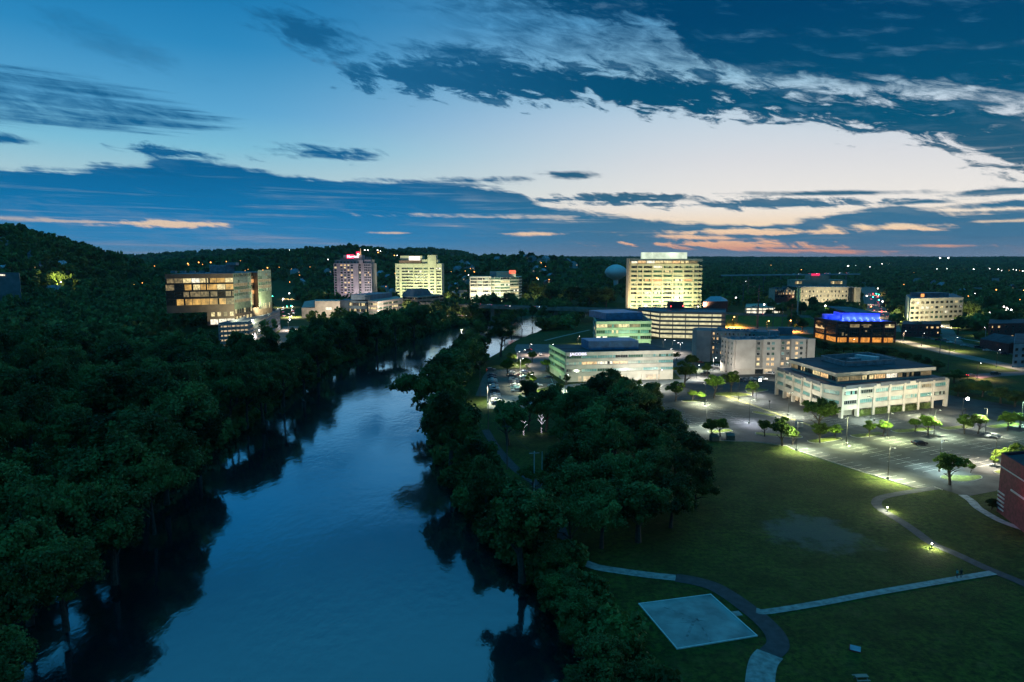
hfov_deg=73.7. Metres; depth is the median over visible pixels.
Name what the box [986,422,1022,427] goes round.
planted island
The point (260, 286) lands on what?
window
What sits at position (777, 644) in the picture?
asphalt path
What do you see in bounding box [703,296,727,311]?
shed
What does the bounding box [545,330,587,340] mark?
bank path
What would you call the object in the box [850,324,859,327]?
window
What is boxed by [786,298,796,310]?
tree
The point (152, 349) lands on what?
tree
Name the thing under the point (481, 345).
tree
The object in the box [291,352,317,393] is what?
tree
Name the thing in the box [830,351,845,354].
tree
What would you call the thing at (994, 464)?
street lamp
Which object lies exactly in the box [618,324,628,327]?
window
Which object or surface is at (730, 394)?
planted island
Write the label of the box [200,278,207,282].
window
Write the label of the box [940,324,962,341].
side street
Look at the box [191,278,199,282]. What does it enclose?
window
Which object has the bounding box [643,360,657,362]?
window
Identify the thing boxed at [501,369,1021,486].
bay markings
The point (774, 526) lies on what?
ground
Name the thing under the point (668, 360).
window
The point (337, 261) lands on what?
windows
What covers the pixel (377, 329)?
tree
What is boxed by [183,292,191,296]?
window
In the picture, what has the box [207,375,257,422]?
tree
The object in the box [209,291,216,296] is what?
window
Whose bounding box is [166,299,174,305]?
window
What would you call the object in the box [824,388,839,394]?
window
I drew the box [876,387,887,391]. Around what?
window
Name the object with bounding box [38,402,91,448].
tree
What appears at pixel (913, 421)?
street tree
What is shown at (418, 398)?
tree
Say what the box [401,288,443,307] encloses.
office building
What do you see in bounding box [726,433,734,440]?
waste container
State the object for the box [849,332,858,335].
window
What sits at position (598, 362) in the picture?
window
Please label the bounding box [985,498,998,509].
bush
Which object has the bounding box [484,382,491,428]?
utility pole
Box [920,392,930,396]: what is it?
window
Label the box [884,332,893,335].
window
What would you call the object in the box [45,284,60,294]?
house
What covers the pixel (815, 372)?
window
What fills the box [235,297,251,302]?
window
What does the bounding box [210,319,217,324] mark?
window
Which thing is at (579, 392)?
tree
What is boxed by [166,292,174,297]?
window
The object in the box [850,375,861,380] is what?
window
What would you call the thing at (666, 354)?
window
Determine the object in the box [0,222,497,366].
forest
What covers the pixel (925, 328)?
building
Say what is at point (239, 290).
window
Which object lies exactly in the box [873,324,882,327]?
window
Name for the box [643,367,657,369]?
window
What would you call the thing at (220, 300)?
window
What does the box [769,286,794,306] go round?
gabled block
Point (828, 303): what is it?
tree
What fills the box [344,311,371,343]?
tree
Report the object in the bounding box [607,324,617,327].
window
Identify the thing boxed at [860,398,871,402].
window
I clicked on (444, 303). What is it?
tree
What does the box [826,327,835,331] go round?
window
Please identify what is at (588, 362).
window
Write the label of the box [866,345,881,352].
tree
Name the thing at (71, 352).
tree
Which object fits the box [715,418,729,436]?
street tree
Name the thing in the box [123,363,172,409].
tree
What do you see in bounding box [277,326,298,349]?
quay road
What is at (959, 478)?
planted island
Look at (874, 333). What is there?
window
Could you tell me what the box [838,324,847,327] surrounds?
window
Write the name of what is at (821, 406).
tree
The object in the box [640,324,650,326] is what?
window
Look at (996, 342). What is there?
brick house
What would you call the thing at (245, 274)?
window
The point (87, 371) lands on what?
tree
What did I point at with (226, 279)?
window
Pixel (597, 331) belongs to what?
window
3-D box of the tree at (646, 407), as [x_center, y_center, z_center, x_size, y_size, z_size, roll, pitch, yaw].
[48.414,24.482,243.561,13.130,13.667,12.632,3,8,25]
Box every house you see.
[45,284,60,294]
[290,268,299,274]
[453,265,461,271]
[457,289,467,296]
[528,256,536,261]
[542,256,549,262]
[569,261,577,267]
[980,333,1014,352]
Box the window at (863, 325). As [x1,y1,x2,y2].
[861,324,870,327]
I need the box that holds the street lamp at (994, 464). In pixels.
[992,434,996,466]
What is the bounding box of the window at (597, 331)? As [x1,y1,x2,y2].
[596,330,606,333]
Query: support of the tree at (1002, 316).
on the ground
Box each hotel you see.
[720,327,814,374]
[787,275,860,305]
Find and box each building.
[0,273,21,300]
[340,292,402,313]
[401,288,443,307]
[469,270,521,299]
[549,337,673,381]
[589,309,651,343]
[901,321,940,336]
[905,292,963,320]
[997,451,1023,531]
[1012,333,1023,366]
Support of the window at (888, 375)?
in the terrace office
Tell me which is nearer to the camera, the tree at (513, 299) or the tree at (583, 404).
the tree at (583, 404)
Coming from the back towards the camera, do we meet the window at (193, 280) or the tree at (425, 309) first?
the tree at (425, 309)
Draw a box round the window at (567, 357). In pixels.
[566,355,581,358]
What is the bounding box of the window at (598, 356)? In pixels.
[597,355,612,357]
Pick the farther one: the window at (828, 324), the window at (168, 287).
the window at (828, 324)
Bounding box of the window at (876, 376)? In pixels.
[874,374,885,378]
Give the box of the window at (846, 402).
[844,399,856,404]
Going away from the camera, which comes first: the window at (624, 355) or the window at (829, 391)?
the window at (829, 391)
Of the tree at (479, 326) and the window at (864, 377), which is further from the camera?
the tree at (479, 326)
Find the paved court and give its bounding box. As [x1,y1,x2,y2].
[638,594,757,649]
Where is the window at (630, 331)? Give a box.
[629,330,639,332]
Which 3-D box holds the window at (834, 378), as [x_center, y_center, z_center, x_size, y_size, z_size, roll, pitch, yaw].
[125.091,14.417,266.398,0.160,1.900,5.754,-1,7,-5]
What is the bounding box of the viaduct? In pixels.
[721,273,859,283]
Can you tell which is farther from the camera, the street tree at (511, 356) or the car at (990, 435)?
the street tree at (511, 356)
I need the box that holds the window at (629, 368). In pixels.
[628,367,642,370]
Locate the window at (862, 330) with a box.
[861,329,870,331]
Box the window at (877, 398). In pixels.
[875,396,887,401]
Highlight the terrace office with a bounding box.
[774,352,948,417]
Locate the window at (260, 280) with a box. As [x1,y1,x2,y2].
[258,278,270,281]
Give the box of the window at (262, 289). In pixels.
[259,287,270,291]
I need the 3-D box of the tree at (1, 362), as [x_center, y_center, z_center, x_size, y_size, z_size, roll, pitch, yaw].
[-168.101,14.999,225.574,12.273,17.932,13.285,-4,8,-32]
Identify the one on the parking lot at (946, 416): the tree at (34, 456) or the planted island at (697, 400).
the planted island at (697, 400)
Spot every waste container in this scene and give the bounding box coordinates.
[709,434,719,441]
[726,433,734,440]
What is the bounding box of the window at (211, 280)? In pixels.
[208,278,216,282]
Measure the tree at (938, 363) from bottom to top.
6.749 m
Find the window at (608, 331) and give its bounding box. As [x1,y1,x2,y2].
[607,330,617,333]
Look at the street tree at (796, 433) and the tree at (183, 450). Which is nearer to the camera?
the tree at (183, 450)
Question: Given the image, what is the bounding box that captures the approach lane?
[969,371,1023,377]
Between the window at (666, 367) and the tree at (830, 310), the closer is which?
the window at (666, 367)
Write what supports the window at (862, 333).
in the brick hall
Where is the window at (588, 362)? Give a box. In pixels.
[582,361,596,364]
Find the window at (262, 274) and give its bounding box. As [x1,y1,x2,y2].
[258,273,270,276]
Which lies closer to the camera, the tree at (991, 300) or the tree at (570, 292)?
the tree at (991, 300)
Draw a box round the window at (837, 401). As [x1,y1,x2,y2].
[825,398,838,404]
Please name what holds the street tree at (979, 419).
on the parking lot at (946, 416)
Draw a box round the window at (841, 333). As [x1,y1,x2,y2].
[838,332,847,335]
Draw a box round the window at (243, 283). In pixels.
[234,282,250,286]
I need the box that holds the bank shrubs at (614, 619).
[0,311,683,681]
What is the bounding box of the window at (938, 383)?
[935,382,945,386]
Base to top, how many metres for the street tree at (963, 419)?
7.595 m
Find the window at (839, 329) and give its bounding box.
[838,328,847,331]
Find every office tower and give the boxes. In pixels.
[165,262,271,325]
[626,252,702,308]
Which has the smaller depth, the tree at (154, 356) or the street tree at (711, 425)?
the street tree at (711, 425)
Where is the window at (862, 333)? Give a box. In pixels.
[861,332,870,335]
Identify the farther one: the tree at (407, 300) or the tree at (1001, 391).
the tree at (407, 300)
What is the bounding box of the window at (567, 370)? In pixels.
[566,369,580,371]
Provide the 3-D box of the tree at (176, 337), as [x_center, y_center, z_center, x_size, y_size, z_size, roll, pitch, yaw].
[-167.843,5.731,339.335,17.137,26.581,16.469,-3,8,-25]
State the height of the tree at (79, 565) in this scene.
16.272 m
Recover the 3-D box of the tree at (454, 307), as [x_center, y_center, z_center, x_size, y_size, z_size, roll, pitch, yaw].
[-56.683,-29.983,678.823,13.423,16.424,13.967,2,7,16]
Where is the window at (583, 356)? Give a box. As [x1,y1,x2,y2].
[582,355,596,358]
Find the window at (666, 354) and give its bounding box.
[658,353,672,356]
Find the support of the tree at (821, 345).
on the ground
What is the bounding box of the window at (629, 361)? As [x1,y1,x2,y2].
[628,360,642,363]
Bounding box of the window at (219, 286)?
[217,284,224,289]
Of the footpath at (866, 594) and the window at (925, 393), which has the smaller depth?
the footpath at (866, 594)
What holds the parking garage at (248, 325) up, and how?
on the ground
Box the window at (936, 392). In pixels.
[934,390,944,394]
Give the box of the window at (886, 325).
[885,324,894,327]
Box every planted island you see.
[681,399,706,401]
[708,429,732,432]
[715,392,751,395]
[746,389,767,392]
[752,411,775,415]
[755,432,802,437]
[807,436,841,442]
[850,432,885,437]
[891,427,933,432]
[940,425,973,429]
[940,475,981,481]
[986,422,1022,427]
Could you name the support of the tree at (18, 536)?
on the ground
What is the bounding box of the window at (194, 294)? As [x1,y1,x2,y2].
[192,292,200,296]
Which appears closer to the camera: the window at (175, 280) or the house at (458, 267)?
the window at (175, 280)
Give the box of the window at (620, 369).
[613,368,627,370]
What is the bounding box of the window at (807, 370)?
[805,367,812,373]
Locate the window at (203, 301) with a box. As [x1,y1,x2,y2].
[201,298,209,304]
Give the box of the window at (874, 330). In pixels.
[873,329,882,331]
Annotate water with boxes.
[1,307,613,681]
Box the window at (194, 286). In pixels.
[192,284,199,289]
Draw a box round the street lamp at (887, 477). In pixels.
[886,447,896,479]
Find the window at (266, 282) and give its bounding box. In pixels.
[258,281,270,284]
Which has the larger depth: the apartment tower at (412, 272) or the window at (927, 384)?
the apartment tower at (412, 272)
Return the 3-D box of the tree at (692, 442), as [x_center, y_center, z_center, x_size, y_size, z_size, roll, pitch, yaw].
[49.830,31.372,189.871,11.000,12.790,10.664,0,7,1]
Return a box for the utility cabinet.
[795,420,803,427]
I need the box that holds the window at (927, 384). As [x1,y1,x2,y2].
[921,383,931,387]
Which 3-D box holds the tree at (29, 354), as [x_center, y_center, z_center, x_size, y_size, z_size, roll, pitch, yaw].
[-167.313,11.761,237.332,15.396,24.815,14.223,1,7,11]
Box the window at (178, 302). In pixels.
[175,299,183,305]
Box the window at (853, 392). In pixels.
[844,390,856,395]
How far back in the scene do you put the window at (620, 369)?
335.75 m
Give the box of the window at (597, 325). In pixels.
[596,324,606,327]
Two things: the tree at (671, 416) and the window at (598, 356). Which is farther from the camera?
the window at (598, 356)
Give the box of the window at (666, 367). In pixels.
[658,366,672,369]
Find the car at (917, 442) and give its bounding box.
[911,440,927,444]
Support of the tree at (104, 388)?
on the ground
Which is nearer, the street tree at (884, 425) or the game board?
the game board
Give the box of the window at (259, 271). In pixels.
[258,270,270,273]
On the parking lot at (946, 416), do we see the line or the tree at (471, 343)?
the line
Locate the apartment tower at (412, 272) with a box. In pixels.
[395,255,443,297]
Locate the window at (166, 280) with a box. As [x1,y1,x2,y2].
[165,279,173,282]
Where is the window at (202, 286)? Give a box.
[200,284,208,289]
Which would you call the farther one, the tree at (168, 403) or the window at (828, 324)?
the window at (828, 324)
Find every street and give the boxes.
[725,325,813,333]
[729,325,743,328]
[860,282,900,331]
[916,337,1012,354]
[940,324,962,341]
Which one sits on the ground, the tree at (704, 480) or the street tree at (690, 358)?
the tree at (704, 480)
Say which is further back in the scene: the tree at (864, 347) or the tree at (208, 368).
the tree at (864, 347)
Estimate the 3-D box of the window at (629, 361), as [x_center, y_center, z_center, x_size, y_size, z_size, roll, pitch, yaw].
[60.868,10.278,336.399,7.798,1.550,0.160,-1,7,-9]
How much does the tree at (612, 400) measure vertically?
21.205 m
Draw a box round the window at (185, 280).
[183,278,190,282]
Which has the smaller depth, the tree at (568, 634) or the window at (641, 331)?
the tree at (568, 634)
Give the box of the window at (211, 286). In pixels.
[209,284,216,289]
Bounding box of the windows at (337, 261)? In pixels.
[335,261,370,292]
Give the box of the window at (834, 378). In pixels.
[828,375,836,381]
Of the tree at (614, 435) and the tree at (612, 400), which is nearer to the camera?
the tree at (614, 435)
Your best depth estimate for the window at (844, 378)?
264.37 m
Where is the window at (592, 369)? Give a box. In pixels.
[582,368,596,371]
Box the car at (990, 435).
[984,433,1001,437]
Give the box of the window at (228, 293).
[226,291,233,295]
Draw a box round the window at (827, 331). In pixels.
[826,330,835,334]
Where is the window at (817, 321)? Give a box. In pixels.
[816,320,824,324]
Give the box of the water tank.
[605,264,625,284]
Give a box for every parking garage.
[218,309,280,345]
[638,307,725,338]
[745,303,783,312]
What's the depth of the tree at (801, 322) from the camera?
553.28 m
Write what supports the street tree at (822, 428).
on the planted island at (828, 439)
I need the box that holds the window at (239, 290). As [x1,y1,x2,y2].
[234,288,250,293]
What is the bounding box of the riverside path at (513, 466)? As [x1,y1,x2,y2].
[482,430,568,539]
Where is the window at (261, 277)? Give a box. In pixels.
[258,275,270,279]
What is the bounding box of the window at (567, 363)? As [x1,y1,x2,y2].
[566,362,581,364]
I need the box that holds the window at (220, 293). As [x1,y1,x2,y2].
[217,291,225,295]
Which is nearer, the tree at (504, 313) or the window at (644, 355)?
the window at (644, 355)
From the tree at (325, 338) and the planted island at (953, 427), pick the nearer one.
the planted island at (953, 427)
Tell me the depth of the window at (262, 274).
538.23 m
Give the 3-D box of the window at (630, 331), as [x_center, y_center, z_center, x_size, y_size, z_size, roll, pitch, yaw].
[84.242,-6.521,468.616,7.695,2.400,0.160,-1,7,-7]
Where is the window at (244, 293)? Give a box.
[234,291,251,296]
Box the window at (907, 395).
[906,393,916,397]
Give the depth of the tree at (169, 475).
152.89 m
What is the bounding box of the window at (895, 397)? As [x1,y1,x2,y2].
[891,395,901,399]
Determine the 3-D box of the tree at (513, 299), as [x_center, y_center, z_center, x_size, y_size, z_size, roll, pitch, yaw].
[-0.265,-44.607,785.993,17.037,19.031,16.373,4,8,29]
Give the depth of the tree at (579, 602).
113.06 m
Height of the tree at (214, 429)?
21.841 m
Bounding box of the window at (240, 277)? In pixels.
[233,276,250,279]
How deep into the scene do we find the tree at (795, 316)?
598.28 m
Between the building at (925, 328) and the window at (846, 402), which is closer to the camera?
the window at (846, 402)
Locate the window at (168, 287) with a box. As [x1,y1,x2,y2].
[165,285,173,290]
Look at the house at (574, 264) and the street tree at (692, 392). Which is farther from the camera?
the house at (574, 264)
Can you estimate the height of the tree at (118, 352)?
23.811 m
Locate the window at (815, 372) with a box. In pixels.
[813,370,819,375]
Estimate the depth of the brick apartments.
497.25 m
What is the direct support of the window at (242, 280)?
in the office tower at (221, 293)
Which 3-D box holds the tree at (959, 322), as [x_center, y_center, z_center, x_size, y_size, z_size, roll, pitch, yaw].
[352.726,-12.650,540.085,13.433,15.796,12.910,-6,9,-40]
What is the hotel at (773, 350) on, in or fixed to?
on the ground
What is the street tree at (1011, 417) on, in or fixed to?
on the parking lot at (946, 416)
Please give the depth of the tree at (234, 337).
338.25 m
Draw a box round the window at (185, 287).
[183,284,191,289]
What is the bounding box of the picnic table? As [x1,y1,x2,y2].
[852,674,870,681]
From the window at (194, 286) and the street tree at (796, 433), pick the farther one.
the window at (194, 286)
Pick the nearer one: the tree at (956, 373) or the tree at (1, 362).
the tree at (1, 362)
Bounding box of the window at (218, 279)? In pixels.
[217,278,224,281]
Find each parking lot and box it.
[475,369,557,395]
[657,364,1023,495]
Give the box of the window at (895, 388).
[891,386,902,390]
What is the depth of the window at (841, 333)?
487.20 m
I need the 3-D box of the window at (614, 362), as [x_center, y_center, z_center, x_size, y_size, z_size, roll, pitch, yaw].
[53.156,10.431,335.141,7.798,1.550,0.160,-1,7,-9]
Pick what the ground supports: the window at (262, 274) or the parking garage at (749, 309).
the parking garage at (749, 309)
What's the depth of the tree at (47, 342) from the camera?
270.78 m
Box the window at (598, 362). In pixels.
[597,361,612,363]
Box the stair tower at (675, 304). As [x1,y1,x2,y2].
[667,301,683,308]
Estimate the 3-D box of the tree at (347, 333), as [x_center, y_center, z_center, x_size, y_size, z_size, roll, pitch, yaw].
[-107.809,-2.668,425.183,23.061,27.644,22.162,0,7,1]
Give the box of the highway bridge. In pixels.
[420,302,813,321]
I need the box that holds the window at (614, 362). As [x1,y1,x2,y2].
[613,360,627,363]
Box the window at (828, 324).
[826,322,835,326]
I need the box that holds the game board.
[849,644,860,652]
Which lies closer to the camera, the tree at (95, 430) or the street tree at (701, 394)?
the tree at (95, 430)
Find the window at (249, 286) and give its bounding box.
[234,285,250,289]
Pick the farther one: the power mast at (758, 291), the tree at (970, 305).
the tree at (970, 305)
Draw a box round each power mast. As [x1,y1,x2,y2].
[754,284,763,327]
[794,286,802,322]
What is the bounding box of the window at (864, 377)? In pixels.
[862,374,873,379]
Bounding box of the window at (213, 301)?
[209,298,217,304]
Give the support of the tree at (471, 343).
on the ground
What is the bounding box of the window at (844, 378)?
[837,376,849,381]
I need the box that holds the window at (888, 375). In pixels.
[886,373,897,377]
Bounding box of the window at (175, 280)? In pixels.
[174,279,182,282]
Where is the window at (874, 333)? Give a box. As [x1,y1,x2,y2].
[873,332,882,335]
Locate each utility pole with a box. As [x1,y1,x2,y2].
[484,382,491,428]
[502,426,511,468]
[529,451,534,490]
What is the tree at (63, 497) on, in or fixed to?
on the ground
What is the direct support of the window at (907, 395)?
in the terrace office
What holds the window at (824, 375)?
in the terrace office
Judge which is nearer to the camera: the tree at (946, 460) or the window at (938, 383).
the tree at (946, 460)
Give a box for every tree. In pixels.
[0,329,14,352]
[0,360,17,368]
[0,379,62,449]
[0,442,57,486]
[0,453,55,515]
[0,478,102,535]
[0,515,65,626]
[0,560,67,628]
[0,619,40,681]
[1,376,26,398]
[3,389,52,445]
[5,339,48,377]
[16,532,108,632]
[18,335,81,349]
[23,354,83,378]
[26,355,75,402]
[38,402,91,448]
[46,344,89,363]
[48,324,91,350]
[50,444,84,484]
[51,381,93,448]
[51,424,163,489]
[66,407,161,452]
[66,475,158,585]
[69,359,124,415]
[69,362,94,388]
[77,364,134,417]
[82,334,97,354]
[93,339,139,365]
[97,330,119,353]
[103,403,180,506]
[109,334,146,354]
[117,456,198,534]
[119,353,161,370]
[119,374,186,410]
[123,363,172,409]
[137,343,173,364]
[137,422,208,505]
[141,359,191,382]
[146,376,218,429]
[148,353,170,363]
[156,327,187,365]
[176,395,230,449]
[181,356,209,398]
[184,334,214,350]
[198,359,219,391]
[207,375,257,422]
[212,355,260,405]
[223,370,263,428]
[224,330,247,360]
[234,334,269,359]
[238,371,282,424]
[245,334,279,355]
[263,355,301,406]
[270,344,284,353]
[279,332,323,351]
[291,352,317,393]
[302,329,341,376]
[303,315,338,339]
[328,314,356,347]
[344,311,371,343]
[359,314,393,350]
[385,361,466,398]
[388,311,411,343]
[402,298,419,307]
[403,305,425,337]
[410,391,434,411]
[417,385,487,465]
[419,304,430,315]
[420,391,462,421]
[424,347,475,385]
[436,346,475,378]
[439,301,449,307]
[450,335,482,364]
[451,304,460,313]
[454,332,477,342]
[457,339,485,361]
[459,433,502,472]
[464,329,492,353]
[464,450,506,502]
[468,319,490,337]
[479,476,570,583]
[485,315,514,356]
[489,295,502,303]
[492,398,528,445]
[500,311,509,329]
[500,358,514,375]
[502,292,516,301]
[506,295,518,309]
[506,309,516,325]
[506,352,517,359]
[516,464,548,490]
[517,308,527,324]
[517,392,536,429]
[518,379,537,403]
[519,358,531,370]
[522,279,531,292]
[525,371,536,381]
[526,381,562,431]
[527,281,543,292]
[527,351,537,362]
[529,304,537,323]
[529,536,574,568]
[537,305,547,315]
[537,570,584,601]
[540,359,550,371]
[540,443,566,473]
[541,283,562,298]
[543,392,576,420]
[548,428,606,472]
[548,585,598,618]
[549,492,594,539]
[554,454,595,522]
[557,616,587,652]
[560,651,626,681]
[561,285,581,302]
[563,374,570,384]
[564,384,598,415]
[565,402,610,440]
[570,394,603,417]
[572,631,625,675]
[575,476,628,548]
[579,370,617,398]
[583,449,639,490]
[585,418,635,455]
[587,390,639,454]
[599,287,615,307]
[603,368,627,383]
[603,402,661,460]
[607,378,657,405]
[607,475,676,542]
[618,656,654,681]
[623,446,673,483]
[630,419,682,463]
[633,391,666,412]
[643,381,663,397]
[646,406,688,431]
[650,469,701,527]
[658,441,704,474]
[662,421,697,468]
[665,381,685,400]
[672,360,698,384]
[673,352,680,356]
[678,430,713,475]
[684,354,698,364]
[687,390,697,400]
[689,449,715,476]
[691,466,719,508]
[697,392,706,399]
[702,363,711,375]
[702,418,720,433]
[705,374,725,397]
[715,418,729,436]
[721,370,739,391]
[745,381,759,395]
[757,419,772,436]
[764,309,772,313]
[767,300,776,306]
[770,416,795,445]
[772,302,786,313]
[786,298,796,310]
[786,310,799,325]
[787,430,799,444]
[794,302,808,314]
[795,316,808,331]
[801,397,841,434]
[807,296,818,303]
[809,422,829,442]
[815,337,822,345]
[817,342,830,349]
[818,349,833,355]
[822,300,833,307]
[824,343,842,350]
[827,308,835,313]
[829,424,843,438]
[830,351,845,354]
[832,299,844,306]
[838,342,852,352]
[848,343,860,352]
[859,344,870,351]
[863,419,877,436]
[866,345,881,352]
[877,420,893,436]
[880,347,888,354]
[885,348,899,356]
[892,298,904,304]
[898,351,912,359]
[907,418,920,431]
[910,354,922,361]
[919,357,932,363]
[919,415,941,434]
[931,360,945,370]
[933,452,971,484]
[942,369,967,382]
[949,316,966,333]
[949,384,969,395]
[954,379,979,394]
[956,413,974,433]
[963,300,982,314]
[967,463,975,472]
[969,414,989,433]
[972,380,993,396]
[973,330,987,339]
[983,295,1002,305]
[985,311,1012,324]
[987,386,1011,403]
[990,455,999,463]
[992,449,1001,463]
[997,411,1017,430]
[999,310,1018,318]
[1000,442,1023,452]
[1003,389,1023,406]
[1016,413,1023,427]
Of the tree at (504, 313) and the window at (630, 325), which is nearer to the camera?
the window at (630, 325)
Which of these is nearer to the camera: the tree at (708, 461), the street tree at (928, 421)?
the tree at (708, 461)
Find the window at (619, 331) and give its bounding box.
[618,330,628,332]
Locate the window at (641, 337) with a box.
[640,336,650,338]
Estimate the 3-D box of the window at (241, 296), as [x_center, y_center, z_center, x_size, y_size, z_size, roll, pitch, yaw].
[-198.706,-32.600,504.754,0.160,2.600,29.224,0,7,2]
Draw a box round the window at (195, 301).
[192,299,200,304]
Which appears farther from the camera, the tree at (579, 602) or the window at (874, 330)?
the window at (874, 330)
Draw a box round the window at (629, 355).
[628,354,642,356]
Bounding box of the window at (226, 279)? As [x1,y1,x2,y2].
[225,278,232,281]
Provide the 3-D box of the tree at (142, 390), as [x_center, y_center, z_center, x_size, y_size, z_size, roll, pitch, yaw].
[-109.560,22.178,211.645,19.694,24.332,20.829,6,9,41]
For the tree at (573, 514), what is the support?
on the ground
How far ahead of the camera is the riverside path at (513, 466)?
199.56 m
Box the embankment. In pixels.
[725,315,813,326]
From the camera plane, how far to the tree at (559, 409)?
225.57 m
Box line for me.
[729,397,809,425]
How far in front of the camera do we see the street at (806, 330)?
575.85 m
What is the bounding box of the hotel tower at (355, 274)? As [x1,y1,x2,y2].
[334,248,376,296]
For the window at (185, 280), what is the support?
in the office tower at (221, 293)
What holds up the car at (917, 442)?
on the parking lot at (946, 416)
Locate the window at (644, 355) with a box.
[643,354,657,356]
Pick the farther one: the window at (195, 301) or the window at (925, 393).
the window at (195, 301)
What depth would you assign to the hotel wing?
397.48 m
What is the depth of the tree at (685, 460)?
162.06 m
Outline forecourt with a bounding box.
[487,379,705,408]
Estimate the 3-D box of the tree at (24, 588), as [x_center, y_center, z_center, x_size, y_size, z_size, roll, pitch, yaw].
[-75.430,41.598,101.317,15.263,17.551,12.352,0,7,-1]
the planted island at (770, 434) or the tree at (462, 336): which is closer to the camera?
the planted island at (770, 434)
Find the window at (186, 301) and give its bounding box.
[184,299,192,304]
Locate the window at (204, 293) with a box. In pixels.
[201,291,208,296]
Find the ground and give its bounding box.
[0,236,1023,681]
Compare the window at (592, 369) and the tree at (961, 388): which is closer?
the tree at (961, 388)
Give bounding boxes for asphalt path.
[675,574,789,657]
[871,487,1023,585]
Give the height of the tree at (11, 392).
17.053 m
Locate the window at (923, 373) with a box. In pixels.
[920,370,931,375]
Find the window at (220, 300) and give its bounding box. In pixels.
[218,298,225,303]
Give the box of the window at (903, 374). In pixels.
[898,372,908,376]
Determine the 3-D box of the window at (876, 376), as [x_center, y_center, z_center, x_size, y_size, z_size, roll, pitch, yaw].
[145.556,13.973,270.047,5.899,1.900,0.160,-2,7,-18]
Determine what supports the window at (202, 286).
in the office tower at (221, 293)
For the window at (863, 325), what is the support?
in the brick hall
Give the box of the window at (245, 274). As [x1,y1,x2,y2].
[233,273,250,277]
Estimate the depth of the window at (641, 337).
470.14 m
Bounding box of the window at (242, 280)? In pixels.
[234,279,250,283]
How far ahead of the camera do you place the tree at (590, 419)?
194.11 m
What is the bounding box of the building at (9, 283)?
[0,273,21,300]
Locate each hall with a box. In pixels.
[302,300,339,317]
[813,306,896,342]
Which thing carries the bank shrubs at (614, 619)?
on the ground
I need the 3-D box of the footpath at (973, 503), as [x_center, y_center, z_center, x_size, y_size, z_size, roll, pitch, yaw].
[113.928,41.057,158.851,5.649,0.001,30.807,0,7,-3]
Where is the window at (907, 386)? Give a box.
[906,384,917,388]
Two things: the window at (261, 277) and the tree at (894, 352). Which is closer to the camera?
the tree at (894, 352)
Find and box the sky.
[0,0,1023,256]
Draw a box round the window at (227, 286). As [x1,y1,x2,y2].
[225,284,233,288]
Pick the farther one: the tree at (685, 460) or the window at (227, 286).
the window at (227, 286)
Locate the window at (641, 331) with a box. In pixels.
[640,330,650,332]
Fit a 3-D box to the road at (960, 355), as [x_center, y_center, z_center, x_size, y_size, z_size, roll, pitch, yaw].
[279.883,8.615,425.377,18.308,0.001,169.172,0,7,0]
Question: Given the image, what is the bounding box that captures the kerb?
[719,440,942,489]
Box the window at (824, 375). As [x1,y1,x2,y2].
[820,372,828,378]
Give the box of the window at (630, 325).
[629,324,639,326]
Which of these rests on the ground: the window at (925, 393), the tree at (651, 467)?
the tree at (651, 467)
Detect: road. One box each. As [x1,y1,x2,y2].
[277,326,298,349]
[515,344,549,369]
[651,339,708,379]
[893,339,1023,371]
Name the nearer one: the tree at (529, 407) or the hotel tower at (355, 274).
the tree at (529, 407)
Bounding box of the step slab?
[731,611,741,615]
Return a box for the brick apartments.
[988,319,1023,335]
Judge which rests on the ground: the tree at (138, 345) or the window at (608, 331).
the tree at (138, 345)
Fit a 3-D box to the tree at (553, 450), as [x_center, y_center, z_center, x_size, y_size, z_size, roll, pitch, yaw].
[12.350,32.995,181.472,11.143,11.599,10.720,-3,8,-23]
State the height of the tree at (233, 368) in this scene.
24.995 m
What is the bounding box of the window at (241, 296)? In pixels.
[234,294,251,299]
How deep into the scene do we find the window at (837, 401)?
259.51 m
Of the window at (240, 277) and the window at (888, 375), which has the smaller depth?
the window at (888, 375)
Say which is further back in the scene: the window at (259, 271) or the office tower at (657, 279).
the office tower at (657, 279)
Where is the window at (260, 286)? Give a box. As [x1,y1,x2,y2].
[258,284,270,288]
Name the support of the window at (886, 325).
in the brick hall
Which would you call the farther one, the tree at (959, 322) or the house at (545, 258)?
the house at (545, 258)
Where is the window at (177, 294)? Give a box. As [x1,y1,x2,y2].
[175,292,182,296]
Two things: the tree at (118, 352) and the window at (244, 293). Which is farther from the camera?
the window at (244, 293)
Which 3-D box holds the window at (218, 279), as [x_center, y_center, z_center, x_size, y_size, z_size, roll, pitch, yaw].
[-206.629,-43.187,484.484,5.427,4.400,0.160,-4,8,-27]
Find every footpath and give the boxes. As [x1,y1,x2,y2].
[585,561,675,580]
[745,649,782,681]
[756,571,996,613]
[959,495,1018,528]
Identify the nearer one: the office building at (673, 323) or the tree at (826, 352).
the tree at (826, 352)
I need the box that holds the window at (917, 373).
[909,371,920,376]
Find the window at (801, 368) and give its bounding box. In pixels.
[798,365,804,371]
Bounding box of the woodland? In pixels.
[1,225,1023,329]
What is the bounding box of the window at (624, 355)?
[613,354,627,357]
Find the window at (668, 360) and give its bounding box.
[658,359,672,362]
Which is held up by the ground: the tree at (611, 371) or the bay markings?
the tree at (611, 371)
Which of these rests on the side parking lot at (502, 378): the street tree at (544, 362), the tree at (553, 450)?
the street tree at (544, 362)
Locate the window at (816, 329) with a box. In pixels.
[815,328,823,332]
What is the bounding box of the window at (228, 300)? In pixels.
[226,298,233,303]
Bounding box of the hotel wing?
[692,327,767,361]
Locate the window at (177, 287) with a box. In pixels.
[174,285,182,289]
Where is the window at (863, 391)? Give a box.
[860,389,872,393]
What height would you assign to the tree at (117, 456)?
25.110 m
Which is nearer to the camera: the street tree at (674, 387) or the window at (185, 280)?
the street tree at (674, 387)

